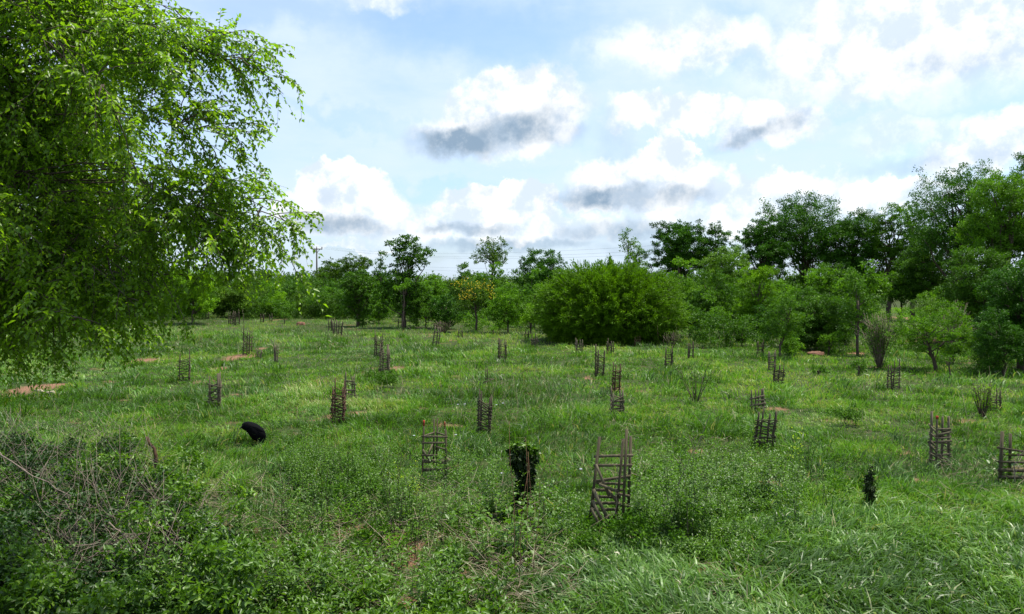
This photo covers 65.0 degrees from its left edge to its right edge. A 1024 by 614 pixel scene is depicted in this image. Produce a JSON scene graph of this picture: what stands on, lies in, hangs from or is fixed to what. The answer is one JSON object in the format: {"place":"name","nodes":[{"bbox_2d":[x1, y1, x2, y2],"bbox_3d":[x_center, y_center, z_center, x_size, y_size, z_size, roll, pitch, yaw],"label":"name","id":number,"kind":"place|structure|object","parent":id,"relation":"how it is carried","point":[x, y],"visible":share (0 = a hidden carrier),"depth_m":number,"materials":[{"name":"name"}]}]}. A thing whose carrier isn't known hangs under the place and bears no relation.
{"place":"outdoors","nodes":[
{"label":"outdoors","id":0,"kind":"place"},
{"bbox_2d":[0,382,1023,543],"bbox_3d":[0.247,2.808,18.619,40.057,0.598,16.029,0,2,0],"label":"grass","id":1,"kind":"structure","parent":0,"point":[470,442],"depth_m":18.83,"materials":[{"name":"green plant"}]},
{"bbox_2d":[0,285,1023,613],"bbox_3d":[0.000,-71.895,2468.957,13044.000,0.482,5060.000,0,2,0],"label":"ground","id":2,"kind":"structure","parent":0,"point":[512,413],"depth_m":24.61,"materials":[{"name":"green plant"}]},
{"bbox_2d":[0,510,84,598],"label":"leafy shrub","id":3,"kind":"object","parent":2,"relation":"on","point":[10,560],"visible":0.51,"depth_m":8.94,"materials":[{"name":"green plant"}]},
{"bbox_2d":[0,383,235,583],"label":"dead twigs","id":4,"kind":"object","parent":2,"relation":"on","point":[101,500],"depth_m":11.14,"materials":[{"name":"brown wood"}]},
{"bbox_2d":[0,428,270,613],"bbox_3d":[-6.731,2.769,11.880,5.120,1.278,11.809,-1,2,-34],"label":"weeds","id":5,"kind":"object","parent":2,"relation":"on","point":[239,566],"visible":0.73,"depth_m":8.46,"materials":[{"name":"green plant"}]},
{"bbox_2d":[0,412,276,613],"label":"weeds","id":6,"kind":"object","parent":2,"relation":"on","point":[221,495],"visible":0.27,"depth_m":13.42,"materials":[{"name":"green plant"}]},
{"bbox_2d":[0,0,331,414],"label":"overhanging tree","id":7,"kind":"object","parent":2,"relation":"on","point":[56,260],"visible":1,"depth_m":7.46,"materials":[{"name":"green plant"}]},
{"bbox_2d":[108,495,234,608],"bbox_3d":[-3.664,2.815,8.835,1.308,1.149,1.443,-1,2,-22],"label":"leafy shrub","id":8,"kind":"object","parent":2,"relation":"on","point":[159,546],"visible":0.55,"depth_m":8.68,"materials":[{"name":"green plant"}]},
{"bbox_2d":[163,264,220,323],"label":"light tree","id":9,"kind":"object","parent":2,"relation":"on","point":[204,307],"visible":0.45,"depth_m":69.60,"materials":[{"name":"green plant"}]},
{"bbox_2d":[207,372,221,406],"bbox_3d":[-8.461,2.425,22.927,0.435,1.143,0.346,0,2,-9],"label":"tree guard","id":10,"kind":"object","parent":2,"relation":"on","point":[218,386],"visible":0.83,"depth_m":22.82,"materials":[{"name":"grey wood"}]},
{"bbox_2d":[211,279,267,315],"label":"umbrella bush","id":11,"kind":"object","parent":2,"relation":"on","point":[230,299],"visible":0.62,"depth_m":82.38,"materials":[{"name":"green plant"}]},
{"bbox_2d":[239,421,266,444],"bbox_3d":[-5.768,2.850,17.965,0.658,0.583,0.316,0,2,0],"label":"black bird","id":12,"kind":"object","parent":2,"relation":"on","point":[255,432],"visible":0.97,"depth_m":17.84},
{"bbox_2d":[212,525,380,610],"bbox_3d":[-2.379,2.926,8.775,1.902,0.891,1.026,0,2,0],"label":"leafy shrub","id":13,"kind":"object","parent":2,"relation":"on","point":[275,574],"visible":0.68,"depth_m":8.84,"materials":[{"name":"green plant"}]},
{"bbox_2d":[105,281,531,320],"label":"undergrowth","id":14,"kind":"object","parent":2,"relation":"on","point":[285,307],"visible":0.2,"depth_m":80.25,"materials":[{"name":"green plant"}]},
{"bbox_2d":[127,420,516,562],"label":"weeds","id":15,"kind":"object","parent":2,"relation":"on","point":[332,525],"visible":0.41,"depth_m":11.74,"materials":[{"name":"green plant"}]},
{"bbox_2d":[311,257,347,286],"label":"olive tree","id":16,"kind":"object","parent":2,"relation":"on","point":[330,271],"visible":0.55,"depth_m":138.90,"materials":[{"name":"green plant"}]},
{"bbox_2d":[330,377,346,423],"bbox_3d":[-4.424,2.452,20.490,0.394,1.289,0.314,0,2,0],"label":"tree guard","id":17,"kind":"object","parent":2,"relation":"on","point":[343,404],"visible":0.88,"depth_m":20.39,"materials":[{"name":"brown wood"}]},
{"bbox_2d":[149,293,532,319],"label":"undergrowth","id":18,"kind":"object","parent":2,"relation":"on","point":[306,313],"visible":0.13,"depth_m":79.86,"materials":[{"name":"green plant"}]},
{"bbox_2d":[324,418,368,496],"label":"leafy stalk","id":19,"kind":"object","parent":2,"relation":"on","point":[342,475],"visible":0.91,"depth_m":13.50,"materials":[{"name":"green plant"}]},
{"bbox_2d":[332,493,372,531],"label":"leafy shrub","id":20,"kind":"object","parent":2,"relation":"on","point":[348,517],"visible":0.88,"depth_m":11.68,"materials":[{"name":"green plant"}]},
{"bbox_2d":[334,252,373,285],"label":"dark tree","id":21,"kind":"object","parent":2,"relation":"on","point":[353,265],"visible":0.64,"depth_m":123.88,"materials":[{"name":"green plant"}]},
{"bbox_2d":[335,269,380,326],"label":"broadleaf tree","id":22,"kind":"object","parent":2,"relation":"on","point":[352,297],"visible":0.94,"depth_m":66.64,"materials":[{"name":"green plant"}]},
{"bbox_2d":[366,369,398,387],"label":"bush","id":23,"kind":"object","parent":2,"relation":"on","point":[387,377],"visible":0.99,"depth_m":26.96,"materials":[{"name":"green plant"}]},
{"bbox_2d":[358,435,410,552],"bbox_3d":[-1.646,2.496,10.751,0.599,1.543,0.602,1,2,36],"label":"dark stalk","id":24,"kind":"object","parent":2,"relation":"on","point":[393,531],"visible":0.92,"depth_m":10.77,"materials":[{"name":"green plant"}]},
{"bbox_2d":[250,529,521,613],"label":"weeds","id":25,"kind":"object","parent":2,"relation":"on","point":[485,606],"visible":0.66,"depth_m":8.88,"materials":[{"name":"green plant"}]},
{"bbox_2d":[380,522,423,561],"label":"leafy shrub","id":26,"kind":"object","parent":2,"relation":"on","point":[401,544],"visible":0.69,"depth_m":10.45,"materials":[{"name":"green plant"}]},
{"bbox_2d":[369,234,436,327],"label":"broadleaf tree","id":27,"kind":"object","parent":2,"relation":"on","point":[403,260],"visible":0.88,"depth_m":64.66,"materials":[{"name":"green plant"}]},
{"bbox_2d":[240,526,586,613],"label":"weeds","id":28,"kind":"object","parent":2,"relation":"on","point":[369,578],"visible":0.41,"depth_m":9.01,"materials":[{"name":"green plant"}]},
{"bbox_2d":[406,292,439,328],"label":"dark bush","id":29,"kind":"object","parent":2,"relation":"on","point":[429,312],"visible":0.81,"depth_m":64.23,"materials":[{"name":"green plant"}]},
{"bbox_2d":[413,274,451,299],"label":"light tree","id":30,"kind":"object","parent":2,"relation":"on","point":[434,282],"visible":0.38,"depth_m":91.42,"materials":[{"name":"green plant"}]},
{"bbox_2d":[421,419,450,475],"bbox_3d":[-1.387,2.579,14.761,0.516,1.060,0.507,0,2,0],"label":"tree guard","id":31,"kind":"object","parent":2,"relation":"on","point":[423,454],"visible":0.81,"depth_m":14.57,"materials":[{"name":"brown wood"}]},
{"bbox_2d":[383,524,504,611],"bbox_3d":[-0.811,2.963,8.835,1.163,0.898,1.110,-2,2,-45],"label":"leafy shrub","id":32,"kind":"object","parent":2,"relation":"on","point":[424,576],"visible":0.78,"depth_m":8.81,"materials":[{"name":"green plant"}]},
{"bbox_2d":[427,293,466,327],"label":"dark bush","id":33,"kind":"object","parent":2,"relation":"on","point":[444,314],"visible":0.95,"depth_m":63.13,"materials":[{"name":"green plant"}]},
{"bbox_2d":[445,276,495,331],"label":"blossom tree","id":34,"kind":"object","parent":2,"relation":"on","point":[479,297],"visible":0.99,"depth_m":59.51,"materials":[{"name":"green plant"}]},
{"bbox_2d":[19,306,940,349],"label":"grass","id":35,"kind":"structure","parent":2,"relation":"on","point":[348,326],"depth_m":58.29,"materials":[{"name":"green plant"}]},
{"bbox_2d":[476,389,493,432],"bbox_3d":[-0.659,2.548,19.338,0.410,1.182,0.335,0,2,9],"label":"tree guard","id":36,"kind":"object","parent":2,"relation":"on","point":[480,402],"visible":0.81,"depth_m":19.22,"materials":[{"name":"brown wood"}]},
{"bbox_2d":[471,261,507,299],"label":"leafy tree","id":37,"kind":"object","parent":2,"relation":"on","point":[481,278],"visible":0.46,"depth_m":83.28,"materials":[{"name":"green plant"}]},
{"bbox_2d":[469,235,512,287],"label":"airy tree","id":38,"kind":"object","parent":2,"relation":"on","point":[494,255],"visible":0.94,"depth_m":87.42,"materials":[{"name":"green plant"}]},
{"bbox_2d":[444,472,565,577],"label":"weeds","id":39,"kind":"object","parent":2,"relation":"on","point":[483,517],"visible":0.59,"depth_m":11.38,"materials":[{"name":"green plant"}]},
{"bbox_2d":[481,282,532,332],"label":"tree","id":40,"kind":"object","parent":2,"relation":"on","point":[508,307],"visible":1,"depth_m":57.58,"materials":[{"name":"green plant"}]},
{"bbox_2d":[0,326,1022,548],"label":"weeds","id":41,"kind":"object","parent":2,"relation":"on","point":[758,448],"visible":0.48,"depth_m":19.90,"materials":[{"name":"green plant"}]},
{"bbox_2d":[0,397,1023,613],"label":"dry straw","id":42,"kind":"object","parent":2,"relation":"on","point":[475,598],"visible":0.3,"depth_m":10.59,"materials":[{"name":"plant"}]},
{"bbox_2d":[3,340,1022,470],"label":"weeds","id":43,"kind":"object","parent":2,"relation":"on","point":[519,416],"visible":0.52,"depth_m":21.60,"materials":[{"name":"green plant"}]},
{"bbox_2d":[489,491,541,560],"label":"leafy shrub","id":44,"kind":"object","parent":2,"relation":"on","point":[527,536],"visible":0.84,"depth_m":10.36,"materials":[{"name":"green plant"}]},
{"bbox_2d":[505,439,542,513],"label":"dark vine","id":45,"kind":"object","parent":2,"relation":"on","point":[516,453],"visible":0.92,"depth_m":12.18,"materials":[{"name":"green plant"}]},
{"bbox_2d":[509,430,550,585],"bbox_3d":[0.269,2.320,9.520,0.609,1.965,0.351,-1,2,-21],"label":"red stalk","id":46,"kind":"object","parent":2,"relation":"on","point":[525,513],"visible":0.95,"depth_m":9.52,"materials":[{"name":"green plant"}]},
{"bbox_2d":[271,418,807,544],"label":"weeds","id":47,"kind":"object","parent":2,"relation":"on","point":[490,486],"visible":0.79,"depth_m":12.67,"materials":[{"name":"green plant"}]},
{"bbox_2d":[512,248,567,302],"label":"dark tree","id":48,"kind":"object","parent":2,"relation":"on","point":[550,263],"visible":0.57,"depth_m":83.07,"materials":[{"name":"green plant"}]},
{"bbox_2d":[204,272,886,314],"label":"undergrowth","id":49,"kind":"object","parent":2,"relation":"on","point":[288,288],"visible":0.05,"depth_m":93.39,"materials":[{"name":"green plant"}]},
{"bbox_2d":[97,265,1022,298],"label":"wood","id":50,"kind":"object","parent":2,"relation":"on","point":[508,279],"visible":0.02,"depth_m":181.20,"materials":[{"name":"green plant"}]},
{"bbox_2d":[553,438,577,540],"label":"leafy stalk","id":51,"kind":"object","parent":2,"relation":"on","point":[566,528],"visible":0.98,"depth_m":10.95,"materials":[{"name":"green plant"}]},
{"bbox_2d":[303,451,866,553],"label":"weeds","id":52,"kind":"object","parent":2,"relation":"on","point":[645,526],"visible":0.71,"depth_m":11.08,"materials":[{"name":"green plant"}]},
{"bbox_2d":[207,308,1006,443],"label":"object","id":53,"kind":"object","parent":2,"relation":"on","point":[567,394],"visible":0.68,"depth_m":22.46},
{"bbox_2d":[588,429,632,527],"bbox_3d":[1.418,2.521,11.585,0.645,1.546,0.610,0,2,10],"label":"tree guard","id":54,"kind":"object","parent":2,"relation":"on","point":[601,482],"visible":0.87,"depth_m":11.56,"materials":[{"name":"brown wood"}]},
{"bbox_2d":[524,253,698,344],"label":"feathery bush","id":55,"kind":"object","parent":2,"relation":"on","point":[586,305],"visible":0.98,"depth_m":47.23,"materials":[{"name":"green plant"}]},
{"bbox_2d":[610,455,663,525],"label":"leafy shrub","id":56,"kind":"object","parent":2,"relation":"on","point":[638,504],"visible":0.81,"depth_m":11.49,"materials":[{"name":"green plant"}]},
{"bbox_2d":[630,417,713,534],"bbox_3d":[2.227,2.384,11.134,1.055,1.694,0.937,1,2,29],"label":"leafy shrub","id":57,"kind":"object","parent":2,"relation":"on","point":[651,504],"visible":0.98,"depth_m":11.12,"materials":[{"name":"green plant"}]},
{"bbox_2d":[534,437,812,571],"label":"weeds","id":58,"kind":"object","parent":2,"relation":"on","point":[707,539],"visible":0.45,"depth_m":11.70,"materials":[{"name":"green plant"}]},
{"bbox_2d":[639,218,710,287],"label":"dark tree","id":59,"kind":"object","parent":2,"relation":"on","point":[680,245],"visible":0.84,"depth_m":90.53,"materials":[{"name":"green plant"}]},
{"bbox_2d":[667,256,699,302],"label":"lime tree","id":60,"kind":"object","parent":2,"relation":"on","point":[688,285],"visible":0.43,"depth_m":71.66,"materials":[{"name":"green plant"}]},
{"bbox_2d":[642,429,729,535],"bbox_3d":[2.394,2.439,11.077,1.226,1.595,1.249,0,2,0],"label":"leafy shrub","id":61,"kind":"object","parent":2,"relation":"on","point":[690,487],"visible":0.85,"depth_m":11.10,"materials":[{"name":"green plant"}]},
{"bbox_2d":[405,306,976,330],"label":"undergrowth","id":62,"kind":"object","parent":2,"relation":"on","point":[472,321],"visible":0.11,"depth_m":64.68,"materials":[{"name":"green plant"}]},
{"bbox_2d":[673,356,715,401],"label":"twiggy bush","id":63,"kind":"object","parent":2,"relation":"on","point":[692,383],"visible":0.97,"depth_m":24.02,"materials":[{"name":"green plant"}]},
{"bbox_2d":[683,268,736,322],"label":"bushy tree","id":64,"kind":"object","parent":2,"relation":"on","point":[702,304],"visible":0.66,"depth_m":63.41,"materials":[{"name":"green plant"}]},
{"bbox_2d":[692,221,736,287],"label":"dark tree","id":65,"kind":"object","parent":2,"relation":"on","point":[718,230],"visible":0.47,"depth_m":91.11,"materials":[{"name":"green plant"}]},
{"bbox_2d":[697,244,752,309],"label":"bushy tree","id":66,"kind":"object","parent":2,"relation":"on","point":[729,256],"visible":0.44,"depth_m":69.39,"materials":[{"name":"green plant"}]},
{"bbox_2d":[686,428,768,525],"bbox_3d":[3.036,2.511,11.706,1.019,1.439,0.961,-1,2,-33],"label":"leafy shrub","id":67,"kind":"object","parent":2,"relation":"on","point":[716,495],"visible":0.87,"depth_m":11.79,"materials":[{"name":"green plant"}]},
{"bbox_2d":[732,263,784,331],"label":"bushy tree","id":68,"kind":"object","parent":2,"relation":"on","point":[755,278],"visible":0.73,"depth_m":57.70,"materials":[{"name":"green plant"}]},
{"bbox_2d":[731,209,793,302],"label":"dark tree","id":69,"kind":"object","parent":2,"relation":"on","point":[766,252],"visible":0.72,"depth_m":78.94,"materials":[{"name":"green plant"}]},
{"bbox_2d":[752,408,777,448],"bbox_3d":[5.527,2.702,17.622,0.488,1.025,0.388,0,2,-7],"label":"tree guard","id":70,"kind":"object","parent":2,"relation":"on","point":[772,435],"visible":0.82,"depth_m":17.48,"materials":[{"name":"brown wood"}]},
{"bbox_2d":[732,437,799,503],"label":"leafy shrub","id":71,"kind":"object","parent":2,"relation":"on","point":[765,481],"visible":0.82,"depth_m":12.88,"materials":[{"name":"green plant"}]},
{"bbox_2d":[759,290,812,356],"bbox_3d":[13.126,0.855,38.265,2.509,3.396,2.322,1,2,31],"label":"crooked tree","id":72,"kind":"object","parent":2,"relation":"on","point":[785,330],"visible":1,"depth_m":38.05,"materials":[{"name":"green plant"}]},
{"bbox_2d":[778,330,805,354],"bbox_3d":[13.765,1.806,39.600,1.431,1.406,1.775,0,2,0],"label":"leafy sapling","id":73,"kind":"object","parent":2,"relation":"on","point":[792,344],"visible":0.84,"depth_m":39.37,"materials":[{"name":"green plant"}]},
{"bbox_2d":[783,424,805,520],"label":"yellow herb","id":74,"kind":"object","parent":2,"relation":"on","point":[794,495],"visible":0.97,"depth_m":11.68,"materials":[{"name":"green plant"}]},
{"bbox_2d":[752,190,861,284],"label":"umbrella tree","id":75,"kind":"object","parent":2,"relation":"on","point":[801,239],"visible":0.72,"depth_m":80.27,"materials":[{"name":"green plant"}]},
{"bbox_2d":[669,261,954,326],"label":"undergrowth","id":76,"kind":"object","parent":2,"relation":"on","point":[739,292],"visible":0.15,"depth_m":66.41,"materials":[{"name":"green plant"}]},
{"bbox_2d":[775,285,861,350],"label":"dark bush","id":77,"kind":"object","parent":2,"relation":"on","point":[826,319],"visible":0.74,"depth_m":42.11,"materials":[{"name":"green plant"}]},
{"bbox_2d":[801,266,847,302],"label":"leafy tree","id":78,"kind":"object","parent":2,"relation":"on","point":[823,280],"visible":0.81,"depth_m":61.38,"materials":[{"name":"green plant"}]},
{"bbox_2d":[683,310,978,348],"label":"undergrowth","id":79,"kind":"object","parent":2,"relation":"on","point":[703,336],"visible":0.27,"depth_m":45.36,"materials":[{"name":"green plant"}]},
{"bbox_2d":[817,330,844,354],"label":"dark bush","id":80,"kind":"object","parent":2,"relation":"on","point":[829,343],"visible":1,"depth_m":39.97,"materials":[{"name":"green plant"}]},
{"bbox_2d":[692,277,977,331],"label":"undergrowth","id":81,"kind":"object","parent":2,"relation":"on","point":[706,297],"visible":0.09,"depth_m":57.60,"materials":[{"name":"green plant"}]},
{"bbox_2d":[827,403,864,423],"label":"bush","id":82,"kind":"object","parent":2,"relation":"on","point":[847,414],"visible":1,"depth_m":20.31,"materials":[{"name":"green plant"}]},
{"bbox_2d":[812,207,890,281],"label":"umbrella tree","id":83,"kind":"object","parent":2,"relation":"on","point":[859,222],"visible":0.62,"depth_m":78.54,"materials":[{"name":"green plant"}]},
{"bbox_2d":[837,266,881,355],"bbox_3d":[17.008,0.241,39.479,2.172,4.576,1.736,0,2,0],"label":"straight tree","id":84,"kind":"object","parent":2,"relation":"on","point":[856,313],"visible":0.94,"depth_m":39.41,"materials":[{"name":"green plant"}]},
{"bbox_2d":[832,258,892,329],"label":"leafy tree","id":85,"kind":"object","parent":2,"relation":"on","point":[879,286],"visible":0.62,"depth_m":54.55,"materials":[{"name":"green plant"}]},
{"bbox_2d":[861,464,880,506],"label":"dark vine","id":86,"kind":"object","parent":2,"relation":"on","point":[870,487],"visible":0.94,"depth_m":12.47,"materials":[{"name":"green plant"}]},
{"bbox_2d":[854,306,899,368],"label":"twiggy bush","id":87,"kind":"object","parent":2,"relation":"on","point":[877,344],"visible":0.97,"depth_m":33.96,"materials":[{"name":"green plant"}]},
{"bbox_2d":[861,202,909,319],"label":"leafy tree","id":88,"kind":"object","parent":2,"relation":"on","point":[889,251],"visible":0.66,"depth_m":77.40,"materials":[{"name":"green plant"}]},
{"bbox_2d":[881,268,922,329],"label":"leafy tree","id":89,"kind":"object","parent":2,"relation":"on","point":[899,293],"visible":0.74,"depth_m":59.42,"materials":[{"name":"green plant"}]},
{"bbox_2d":[889,200,934,318],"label":"leafy tree","id":90,"kind":"object","parent":2,"relation":"on","point":[908,226],"visible":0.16,"depth_m":75.70,"materials":[{"name":"green plant"}]},
{"bbox_2d":[890,226,967,326],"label":"leafy tree","id":91,"kind":"object","parent":2,"relation":"on","point":[927,270],"visible":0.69,"depth_m":59.16,"materials":[{"name":"green plant"}]},
{"bbox_2d":[882,297,983,370],"bbox_3d":[17.264,1.167,33.087,3.726,3.176,3.528,0,2,0],"label":"thorn tree","id":92,"kind":"object","parent":2,"relation":"on","point":[929,335],"visible":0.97,"depth_m":32.86,"materials":[{"name":"green plant"}]},
{"bbox_2d":[927,411,952,466],"bbox_3d":[8.478,2.674,15.939,0.371,1.184,0.324,0,2,-8],"label":"tree guard","id":93,"kind":"object","parent":2,"relation":"on","point":[941,436],"visible":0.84,"depth_m":15.84,"materials":[{"name":"grey wood"}]},
{"bbox_2d":[892,158,1020,323],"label":"tall tree","id":94,"kind":"object","parent":2,"relation":"on","point":[937,235],"visible":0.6,"depth_m":55.40,"materials":[{"name":"green plant"}]},
{"bbox_2d":[932,244,1023,329],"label":"leafy tree","id":95,"kind":"object","parent":2,"relation":"on","point":[963,289],"visible":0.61,"depth_m":45.47,"materials":[{"name":"green plant"}]},
{"bbox_2d":[947,166,1023,283],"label":"tall tree","id":96,"kind":"object","parent":2,"relation":"on","point":[997,229],"visible":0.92,"depth_m":49.18,"materials":[{"name":"green plant"}]},
{"bbox_2d":[968,378,1002,417],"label":"twiggy bush","id":97,"kind":"object","parent":2,"relation":"on","point":[983,406],"visible":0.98,"depth_m":21.54,"materials":[{"name":"green plant"}]},
{"bbox_2d":[959,348,1016,373],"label":"bush","id":98,"kind":"object","parent":2,"relation":"on","point":[978,362],"visible":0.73,"depth_m":30.95,"materials":[{"name":"green plant"}]},
{"bbox_2d":[967,305,1023,375],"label":"rounded bush","id":99,"kind":"object","parent":2,"relation":"on","point":[992,332],"visible":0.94,"depth_m":30.75,"materials":[{"name":"green plant"}]},
{"bbox_2d":[970,257,1023,370],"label":"drooping tree","id":100,"kind":"object","parent":2,"relation":"on","point":[998,288],"visible":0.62,"depth_m":32.79,"materials":[{"name":"green plant"}]},
{"bbox_2d":[997,431,1023,483],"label":"tree guard","id":101,"kind":"object","parent":2,"relation":"on","point":[1001,469],"visible":0.86,"depth_m":14.21,"materials":[{"name":"brown wood"}]},
{"bbox_2d":[0,325,1023,408],"bbox_3d":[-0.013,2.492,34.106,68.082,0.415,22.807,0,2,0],"label":"grass","id":102,"kind":"structure","parent":0,"point":[507,370],"depth_m":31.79,"materials":[{"name":"green plant"}]},
{"bbox_2d":[0,0,1023,281],"label":"sky","id":103,"kind":"structure","parent":0,"point":[560,126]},
{"bbox_2d":[0,474,1023,613],"bbox_3d":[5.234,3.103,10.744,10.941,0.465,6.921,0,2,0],"label":"grass","id":104,"kind":"structure","parent":0,"point":[893,582],"depth_m":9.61,"materials":[{"name":"green plant"}]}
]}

